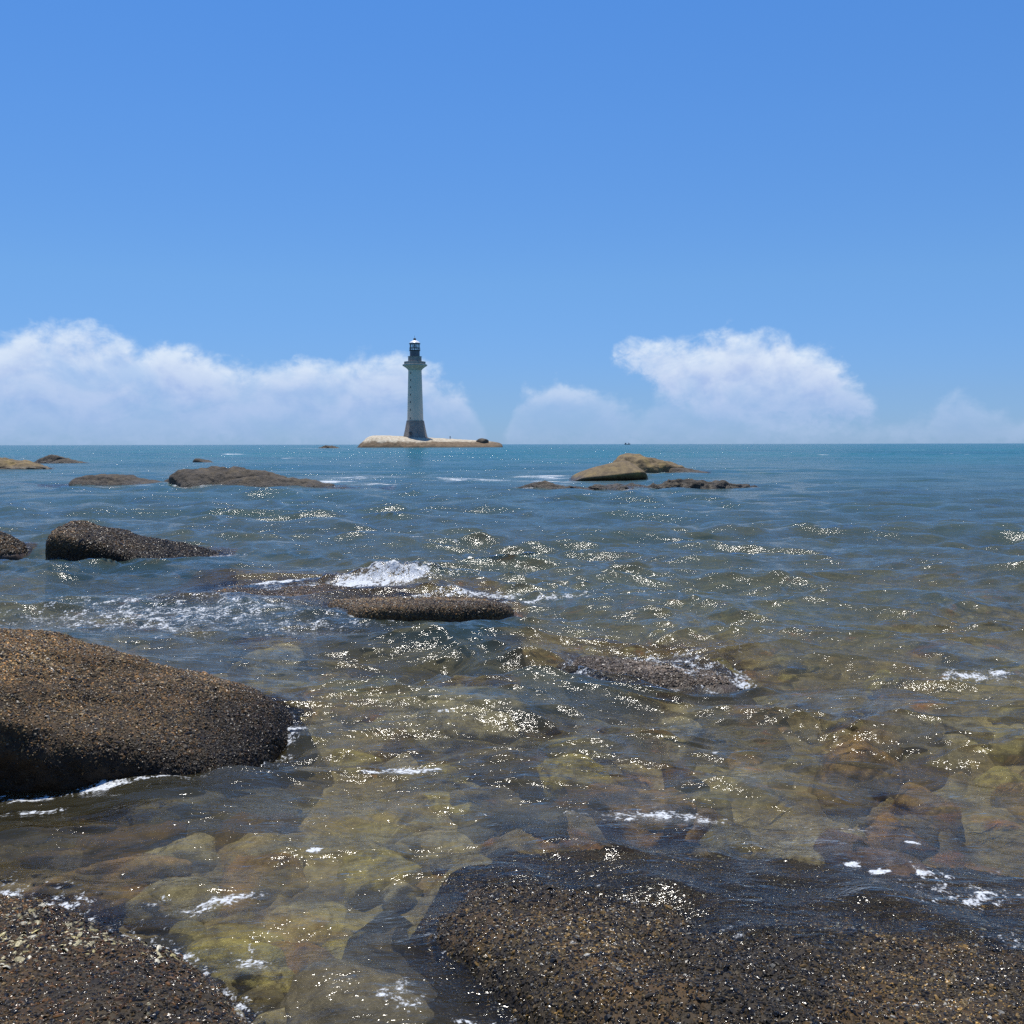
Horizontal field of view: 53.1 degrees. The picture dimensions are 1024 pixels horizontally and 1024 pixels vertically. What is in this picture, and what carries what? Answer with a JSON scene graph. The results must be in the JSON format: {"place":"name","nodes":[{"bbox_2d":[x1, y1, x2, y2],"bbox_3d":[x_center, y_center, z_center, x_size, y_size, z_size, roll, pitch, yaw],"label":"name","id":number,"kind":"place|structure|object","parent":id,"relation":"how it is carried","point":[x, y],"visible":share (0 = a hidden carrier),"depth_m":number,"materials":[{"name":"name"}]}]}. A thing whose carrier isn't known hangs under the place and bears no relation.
{"place":"outdoors","nodes":[
{"label":"outdoors","id":0,"kind":"place"},
{"bbox_2d":[0,443,1023,1023],"bbox_3d":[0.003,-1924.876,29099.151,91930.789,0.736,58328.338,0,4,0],"label":"sea water","id":1,"kind":"structure","parent":0,"point":[950,489],"depth_m":17.55,"materials":[{"name":"liquid"}]},
{"bbox_2d":[0,531,36,577],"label":"dark rock","id":2,"kind":"object","parent":1,"relation":"in","point":[12,547],"visible":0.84,"depth_m":14.76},
{"bbox_2d":[0,457,51,468],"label":"tan boulder","id":3,"kind":"object","parent":1,"relation":"in","point":[6,463],"visible":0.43,"depth_m":64.89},
{"bbox_2d":[68,474,160,485],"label":"whaleback rock","id":4,"kind":"object","parent":1,"relation":"in","point":[109,479],"visible":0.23,"depth_m":37.22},
{"bbox_2d":[164,466,287,488],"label":"ridge rock","id":5,"kind":"object","parent":1,"relation":"in","point":[187,478],"visible":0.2,"depth_m":36.74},
{"bbox_2d":[227,475,340,487],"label":"sloping rock","id":6,"kind":"object","parent":1,"relation":"in","point":[261,481],"visible":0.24,"depth_m":36.08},
{"bbox_2d":[357,435,502,447],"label":"granite islet","id":7,"kind":"object","parent":1,"relation":"in","point":[381,441],"visible":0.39,"depth_m":492.41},
{"bbox_2d":[402,336,427,437],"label":"lighthouse","id":8,"kind":"object","parent":7,"relation":"on","point":[414,364],"visible":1,"depth_m":504.55,"materials":[{"name":"stone"}]},
{"bbox_2d":[476,438,488,442],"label":"dark boulder","id":9,"kind":"object","parent":7,"relation":"on","point":[481,440],"visible":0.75,"depth_m":500.13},
{"bbox_2d":[517,480,593,489],"bbox_3d":[1.515,-0.514,34.448,3.044,1.109,1.398,0,4,0],"label":"reef ledge","id":10,"kind":"object","parent":1,"relation":"in","point":[545,484],"visible":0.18,"depth_m":34.16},
{"bbox_2d":[570,461,647,487],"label":"smooth boulder","id":11,"kind":"object","parent":1,"relation":"in","point":[622,471],"visible":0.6,"depth_m":42.84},
{"bbox_2d":[588,483,645,490],"bbox_3d":[3.740,-0.497,34.620,3.161,0.972,1.428,0,4,0],"label":"reef ledge","id":12,"kind":"object","parent":1,"relation":"in","point":[621,487],"visible":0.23,"depth_m":34.25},
{"bbox_2d":[612,453,684,472],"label":"mossy boulder","id":13,"kind":"object","parent":1,"relation":"in","point":[649,465],"visible":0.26,"depth_m":51.72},
{"bbox_2d":[668,468,707,472],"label":"rock","id":14,"kind":"object","parent":1,"relation":"in","point":[676,470],"visible":0.18,"depth_m":51.51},
{"bbox_2d":[634,479,756,488],"bbox_3d":[6.206,-0.520,34.790,5.137,1.236,1.664,0,4,0],"label":"reef ledge","id":15,"kind":"object","parent":1,"relation":"in","point":[700,484],"visible":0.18,"depth_m":34.52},
{"bbox_2d":[0,471,1023,1022],"bbox_3d":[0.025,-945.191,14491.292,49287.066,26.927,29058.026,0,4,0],"label":"seabed","id":16,"kind":"structure","parent":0,"point":[306,921],"depth_m":11.81,"materials":[{"name":"stone"}]},
{"bbox_2d":[1,830,89,883],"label":"loose stone","id":17,"kind":"object","parent":16,"relation":"on","point":[61,850],"visible":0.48,"depth_m":4.43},
{"bbox_2d":[34,454,69,463],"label":"flat rock","id":18,"kind":"object","parent":16,"relation":"on","point":[48,459],"visible":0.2,"depth_m":89.11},
{"bbox_2d":[49,459,86,468],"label":"flat rock","id":19,"kind":"object","parent":16,"relation":"on","point":[61,461],"visible":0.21,"depth_m":85.41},
{"bbox_2d":[22,853,191,918],"bbox_3d":[-1.594,1.483,4.060,0.633,0.245,0.337,-2,4,-25],"label":"sunken stone","id":20,"kind":"object","parent":16,"relation":"on","point":[122,892],"visible":0.7,"depth_m":3.95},
{"bbox_2d":[0,893,251,1023],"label":"barnacle rock","id":21,"kind":"object","parent":16,"relation":"on","point":[60,964],"visible":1,"depth_m":2.66,"materials":[{"name":"stone"}]},
{"bbox_2d":[45,520,237,613],"bbox_3d":[-5.162,0.731,14.241,2.516,1.212,1.604,0,4,0],"label":"shelly boulder","id":22,"kind":"object","parent":16,"relation":"on","point":[76,540],"visible":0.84,"depth_m":13.57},
{"bbox_2d":[126,634,157,649],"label":"loose stone","id":23,"kind":"object","parent":16,"relation":"on","point":[138,640],"visible":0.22,"depth_m":11.33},
{"bbox_2d":[114,827,173,853],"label":"loose stone","id":24,"kind":"object","parent":16,"relation":"on","point":[153,838],"visible":0.47,"depth_m":4.61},
{"bbox_2d":[140,933,193,955],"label":"loose stone","id":25,"kind":"object","parent":16,"relation":"on","point":[180,943],"visible":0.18,"depth_m":3.33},
{"bbox_2d":[0,628,334,874],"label":"mussel boulder","id":26,"kind":"object","parent":16,"relation":"on","point":[76,714],"visible":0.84,"depth_m":4.77,"materials":[{"name":"stone"}]},
{"bbox_2d":[123,877,223,932],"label":"loose stone","id":27,"kind":"object","parent":16,"relation":"on","point":[175,894],"visible":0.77,"depth_m":3.84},
{"bbox_2d":[145,832,217,872],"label":"loose stone","id":28,"kind":"object","parent":16,"relation":"on","point":[200,845],"visible":0.63,"depth_m":4.52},
{"bbox_2d":[169,920,206,940],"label":"loose stone","id":29,"kind":"object","parent":16,"relation":"on","point":[196,930],"visible":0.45,"depth_m":3.70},
{"bbox_2d":[192,458,211,462],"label":"lone rock","id":30,"kind":"object","parent":16,"relation":"on","point":[198,460],"visible":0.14,"depth_m":81.53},
{"bbox_2d":[185,932,266,960],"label":"loose stone","id":31,"kind":"object","parent":16,"relation":"on","point":[239,935],"visible":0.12,"depth_m":3.38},
{"bbox_2d":[232,1005,245,1019],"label":"loose stone","id":32,"kind":"object","parent":16,"relation":"on","point":[239,1011],"visible":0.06,"depth_m":3.02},
{"bbox_2d":[187,938,295,1014],"bbox_3d":[-0.827,1.441,3.150,0.347,0.246,0.193,2,4,26],"label":"sunken stone","id":33,"kind":"object","parent":16,"relation":"on","point":[264,989],"visible":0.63,"depth_m":3.09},
{"bbox_2d":[217,853,308,917],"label":"loose stone","id":34,"kind":"object","parent":16,"relation":"on","point":[285,866],"visible":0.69,"depth_m":4.07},
{"bbox_2d":[224,835,305,869],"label":"loose stone","id":35,"kind":"object","parent":16,"relation":"on","point":[253,845],"visible":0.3,"depth_m":4.34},
{"bbox_2d":[227,643,310,707],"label":"sunken stone","id":36,"kind":"object","parent":16,"relation":"on","point":[295,662],"visible":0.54,"depth_m":7.84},
{"bbox_2d":[252,1007,286,1023],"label":"loose stone","id":37,"kind":"object","parent":16,"relation":"on","point":[278,1016],"visible":0.45,"depth_m":2.91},
{"bbox_2d":[144,581,414,672],"bbox_3d":[-2.208,1.146,10.838,2.899,0.760,2.327,0,4,0],"label":"shelf rock","id":38,"kind":"object","parent":16,"relation":"on","point":[290,589],"visible":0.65,"depth_m":9.97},
{"bbox_2d":[268,941,333,975],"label":"loose stone","id":39,"kind":"object","parent":16,"relation":"on","point":[297,966],"visible":0.16,"depth_m":3.25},
{"bbox_2d":[319,445,338,447],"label":"wave washed rock","id":40,"kind":"object","parent":16,"relation":"on","point":[327,446],"visible":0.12,"depth_m":417.61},
{"bbox_2d":[341,677,367,689],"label":"loose stone","id":41,"kind":"object","parent":16,"relation":"on","point":[360,678],"visible":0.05,"depth_m":8.60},
{"bbox_2d":[328,748,382,775],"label":"loose stone","id":42,"kind":"object","parent":16,"relation":"on","point":[344,757],"visible":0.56,"depth_m":6.44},
{"bbox_2d":[280,958,433,1023],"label":"sunken stone","id":43,"kind":"object","parent":16,"relation":"on","point":[324,992],"visible":0.83,"depth_m":2.87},
{"bbox_2d":[322,935,391,972],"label":"loose stone","id":44,"kind":"object","parent":16,"relation":"on","point":[335,945],"visible":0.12,"depth_m":3.43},
{"bbox_2d":[330,695,387,725],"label":"loose stone","id":45,"kind":"object","parent":16,"relation":"on","point":[341,709],"visible":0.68,"depth_m":7.72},
{"bbox_2d":[342,908,413,972],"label":"loose stone","id":46,"kind":"object","parent":16,"relation":"on","point":[377,947],"visible":0.53,"depth_m":3.44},
{"bbox_2d":[337,846,422,909],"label":"loose stone","id":47,"kind":"object","parent":16,"relation":"on","point":[360,870],"visible":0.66,"depth_m":4.14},
{"bbox_2d":[380,879,416,911],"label":"loose stone","id":48,"kind":"object","parent":16,"relation":"on","point":[397,886],"visible":0.91,"depth_m":4.00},
{"bbox_2d":[376,727,428,762],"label":"loose stone","id":49,"kind":"object","parent":16,"relation":"on","point":[384,756],"visible":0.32,"depth_m":6.56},
{"bbox_2d":[377,753,428,782],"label":"loose stone","id":50,"kind":"object","parent":16,"relation":"on","point":[392,775],"visible":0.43,"depth_m":6.19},
{"bbox_2d":[407,925,417,938],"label":"loose stone","id":51,"kind":"object","parent":16,"relation":"on","point":[412,929],"visible":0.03,"depth_m":3.57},
{"bbox_2d":[309,596,527,689],"bbox_3d":[-1.006,1.203,10.075,2.085,0.942,2.292,-1,4,-15],"label":"flat awash rock","id":52,"kind":"object","parent":16,"relation":"on","point":[457,657],"visible":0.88,"depth_m":9.07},
{"bbox_2d":[395,763,459,791],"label":"loose stone","id":53,"kind":"object","parent":16,"relation":"on","point":[404,780],"visible":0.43,"depth_m":5.58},
{"bbox_2d":[395,828,481,875],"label":"loose stone","id":54,"kind":"object","parent":16,"relation":"on","point":[429,846],"visible":0.56,"depth_m":4.42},
{"bbox_2d":[410,681,471,701],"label":"loose stone","id":55,"kind":"object","parent":16,"relation":"on","point":[455,696],"visible":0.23,"depth_m":8.17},
{"bbox_2d":[423,792,472,820],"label":"loose stone","id":56,"kind":"object","parent":16,"relation":"on","point":[448,807],"visible":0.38,"depth_m":5.01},
{"bbox_2d":[427,855,491,895],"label":"loose stone","id":57,"kind":"object","parent":16,"relation":"on","point":[476,859],"visible":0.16,"depth_m":4.19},
{"bbox_2d":[404,699,522,782],"bbox_3d":[-0.278,1.417,6.319,0.607,0.473,0.728,-3,5,-40],"label":"sunken stone","id":58,"kind":"object","parent":16,"relation":"on","point":[473,723],"visible":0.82,"depth_m":6.14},
{"bbox_2d":[457,803,492,843],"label":"loose stone","id":59,"kind":"object","parent":16,"relation":"on","point":[467,822],"visible":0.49,"depth_m":4.78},
{"bbox_2d":[462,693,496,709],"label":"loose stone","id":60,"kind":"object","parent":16,"relation":"on","point":[486,703],"visible":0.1,"depth_m":7.93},
{"bbox_2d":[449,786,523,807],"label":"loose stone","id":61,"kind":"object","parent":16,"relation":"on","point":[502,796],"visible":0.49,"depth_m":5.03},
{"bbox_2d":[472,772,524,790],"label":"loose stone","id":62,"kind":"object","parent":16,"relation":"on","point":[513,783],"visible":0.26,"depth_m":6.13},
{"bbox_2d":[485,847,520,860],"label":"loose stone","id":63,"kind":"object","parent":16,"relation":"on","point":[495,855],"visible":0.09,"depth_m":4.41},
{"bbox_2d":[500,686,515,695],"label":"loose stone","id":64,"kind":"object","parent":16,"relation":"on","point":[505,688],"visible":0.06,"depth_m":8.75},
{"bbox_2d":[481,801,568,843],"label":"loose stone","id":65,"kind":"object","parent":16,"relation":"on","point":[548,810],"visible":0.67,"depth_m":4.80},
{"bbox_2d":[518,776,545,802],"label":"loose stone","id":66,"kind":"object","parent":16,"relation":"on","point":[529,785],"visible":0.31,"depth_m":5.57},
{"bbox_2d":[490,681,575,758],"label":"sunken stone","id":67,"kind":"object","parent":16,"relation":"on","point":[528,721],"visible":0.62,"depth_m":6.66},
{"bbox_2d":[536,754,614,808],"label":"sunken stone","id":68,"kind":"object","parent":16,"relation":"on","point":[565,784],"visible":0.64,"depth_m":5.26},
{"bbox_2d":[603,765,622,776],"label":"loose stone","id":69,"kind":"object","parent":16,"relation":"on","point":[614,768],"visible":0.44,"depth_m":6.18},
{"bbox_2d":[609,775,642,788],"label":"loose stone","id":70,"kind":"object","parent":16,"relation":"on","point":[619,780],"visible":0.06,"depth_m":5.67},
{"bbox_2d":[617,763,644,774],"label":"loose stone","id":71,"kind":"object","parent":16,"relation":"on","point":[631,767],"visible":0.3,"depth_m":6.37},
{"bbox_2d":[586,783,697,852],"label":"sunken stone","id":72,"kind":"object","parent":16,"relation":"on","point":[655,839],"visible":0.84,"depth_m":4.63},
{"bbox_2d":[519,656,792,774],"bbox_3d":[0.883,1.422,7.211,2.197,0.780,1.747,0,4,0],"label":"awash rock","id":73,"kind":"object","parent":16,"relation":"on","point":[668,675],"visible":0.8,"depth_m":6.67,"materials":[{"name":"stone"}]},
{"bbox_2d":[656,716,703,781],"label":"sunken stone","id":74,"kind":"object","parent":16,"relation":"on","point":[667,745],"visible":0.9,"depth_m":5.88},
{"bbox_2d":[678,840,714,856],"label":"loose stone","id":75,"kind":"object","parent":16,"relation":"on","point":[701,852],"visible":0.33,"depth_m":4.62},
{"bbox_2d":[685,808,721,842],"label":"loose stone","id":76,"kind":"object","parent":16,"relation":"on","point":[694,834],"visible":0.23,"depth_m":4.94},
{"bbox_2d":[396,849,1023,1023],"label":"wet rock mound","id":77,"kind":"object","parent":16,"relation":"on","point":[525,943],"visible":0.96,"depth_m":2.92,"materials":[{"name":"stone"}]},
{"bbox_2d":[693,791,733,822],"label":"loose stone","id":78,"kind":"object","parent":16,"relation":"on","point":[712,800],"visible":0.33,"depth_m":5.11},
{"bbox_2d":[714,657,732,666],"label":"loose stone","id":79,"kind":"object","parent":16,"relation":"on","point":[722,660],"visible":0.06,"depth_m":11.00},
{"bbox_2d":[698,819,751,857],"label":"loose stone","id":80,"kind":"object","parent":16,"relation":"on","point":[713,836],"visible":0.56,"depth_m":4.81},
{"bbox_2d":[720,662,738,675],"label":"loose stone","id":81,"kind":"object","parent":16,"relation":"on","point":[734,671],"visible":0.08,"depth_m":10.43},
{"bbox_2d":[732,665,743,671],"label":"loose stone","id":82,"kind":"object","parent":16,"relation":"on","point":[738,668],"visible":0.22,"depth_m":10.84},
{"bbox_2d":[724,750,762,769],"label":"loose stone","id":83,"kind":"object","parent":16,"relation":"on","point":[751,759],"visible":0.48,"depth_m":6.31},
{"bbox_2d":[753,659,783,670],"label":"loose stone","id":84,"kind":"object","parent":16,"relation":"on","point":[767,664],"visible":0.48,"depth_m":11.03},
{"bbox_2d":[767,711,788,723],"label":"loose stone","id":85,"kind":"object","parent":16,"relation":"on","point":[777,717],"visible":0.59,"depth_m":7.49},
{"bbox_2d":[767,773,793,789],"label":"loose stone","id":86,"kind":"object","parent":16,"relation":"on","point":[772,782],"visible":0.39,"depth_m":5.71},
{"bbox_2d":[778,700,796,708],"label":"loose stone","id":87,"kind":"object","parent":16,"relation":"on","point":[785,704],"visible":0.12,"depth_m":8.57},
{"bbox_2d":[777,674,799,682],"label":"loose stone","id":88,"kind":"object","parent":16,"relation":"on","point":[785,678],"visible":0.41,"depth_m":9.89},
{"bbox_2d":[778,663,807,673],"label":"loose stone","id":89,"kind":"object","parent":16,"relation":"on","point":[795,670],"visible":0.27,"depth_m":10.68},
{"bbox_2d":[783,750,820,774],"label":"loose stone","id":90,"kind":"object","parent":16,"relation":"on","point":[797,764],"visible":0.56,"depth_m":5.95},
{"bbox_2d":[794,729,819,742],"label":"loose stone","id":91,"kind":"object","parent":16,"relation":"on","point":[804,735],"visible":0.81,"depth_m":7.28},
{"bbox_2d":[786,695,838,719],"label":"loose stone","id":92,"kind":"object","parent":16,"relation":"on","point":[818,701],"visible":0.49,"depth_m":7.86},
{"bbox_2d":[806,665,822,672],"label":"loose stone","id":93,"kind":"object","parent":16,"relation":"on","point":[813,668],"visible":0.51,"depth_m":10.31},
{"bbox_2d":[764,829,867,864],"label":"sunken stone","id":94,"kind":"object","parent":16,"relation":"on","point":[813,859],"visible":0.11,"depth_m":4.13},
{"bbox_2d":[818,752,827,767],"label":"loose stone","id":95,"kind":"object","parent":16,"relation":"on","point":[821,759],"visible":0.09,"depth_m":6.17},
{"bbox_2d":[820,707,866,733],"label":"loose stone","id":96,"kind":"object","parent":16,"relation":"on","point":[830,723],"visible":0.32,"depth_m":7.39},
{"bbox_2d":[807,736,903,813],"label":"sunken stone","id":97,"kind":"object","parent":16,"relation":"on","point":[831,802],"visible":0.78,"depth_m":5.23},
{"bbox_2d":[852,699,879,716],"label":"loose stone","id":98,"kind":"object","parent":16,"relation":"on","point":[868,702],"visible":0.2,"depth_m":7.73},
{"bbox_2d":[813,829,933,877],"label":"sunken stone","id":99,"kind":"object","parent":16,"relation":"on","point":[867,860],"visible":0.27,"depth_m":3.90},
{"bbox_2d":[862,670,904,697],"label":"loose stone","id":100,"kind":"object","parent":16,"relation":"on","point":[892,681],"visible":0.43,"depth_m":9.26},
{"bbox_2d":[856,814,937,857],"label":"loose stone","id":101,"kind":"object","parent":16,"relation":"on","point":[926,835],"visible":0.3,"depth_m":4.72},
{"bbox_2d":[865,812,930,861],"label":"sunken stone","id":102,"kind":"object","parent":16,"relation":"on","point":[889,818],"visible":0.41,"depth_m":4.22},
{"bbox_2d":[858,700,971,790],"bbox_3d":[2.355,1.443,6.051,0.660,0.569,0.811,1,4,22],"label":"sunken stone","id":103,"kind":"object","parent":16,"relation":"on","point":[879,735],"visible":0.56,"depth_m":5.79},
{"bbox_2d":[905,623,944,652],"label":"loose stone","id":104,"kind":"object","parent":16,"relation":"on","point":[915,646],"visible":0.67,"depth_m":11.05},
{"bbox_2d":[889,782,961,833],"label":"loose stone","id":105,"kind":"object","parent":16,"relation":"on","point":[922,807],"visible":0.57,"depth_m":4.90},
{"bbox_2d":[924,863,949,867],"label":"loose stone","id":106,"kind":"object","parent":16,"relation":"on","point":[937,864],"visible":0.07,"depth_m":4.36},
{"bbox_2d":[942,721,993,741],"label":"loose stone","id":107,"kind":"object","parent":16,"relation":"on","point":[951,726],"visible":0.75,"depth_m":7.09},
{"bbox_2d":[961,675,985,683],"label":"loose stone","id":108,"kind":"object","parent":16,"relation":"on","point":[973,680],"visible":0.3,"depth_m":9.11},
{"bbox_2d":[939,644,1019,668],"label":"loose stone","id":109,"kind":"object","parent":16,"relation":"on","point":[974,657],"visible":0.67,"depth_m":10.59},
{"bbox_2d":[977,661,1005,672],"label":"loose stone","id":110,"kind":"object","parent":16,"relation":"on","point":[993,666],"visible":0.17,"depth_m":9.81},
{"bbox_2d":[973,765,1023,791],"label":"loose stone","id":111,"kind":"object","parent":16,"relation":"on","point":[998,775],"visible":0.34,"depth_m":5.53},
{"bbox_2d":[987,729,1023,765],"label":"loose stone","id":112,"kind":"object","parent":16,"relation":"on","point":[1006,752],"visible":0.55,"depth_m":6.55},
{"bbox_2d":[987,707,1023,725],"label":"loose stone","id":113,"kind":"object","parent":16,"relation":"on","point":[1005,719],"visible":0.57,"depth_m":7.44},
{"bbox_2d":[994,673,1016,677],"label":"loose stone","id":114,"kind":"object","parent":16,"relation":"on","point":[996,676],"visible":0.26,"depth_m":9.30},
{"bbox_2d":[990,782,1023,822],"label":"loose stone","id":115,"kind":"object","parent":16,"relation":"on","point":[1016,812],"visible":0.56,"depth_m":5.23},
{"bbox_2d":[0,0,1023,444],"label":"sky","id":116,"kind":"structure","parent":0,"point":[223,222],"materials":[{"name":"blue"}]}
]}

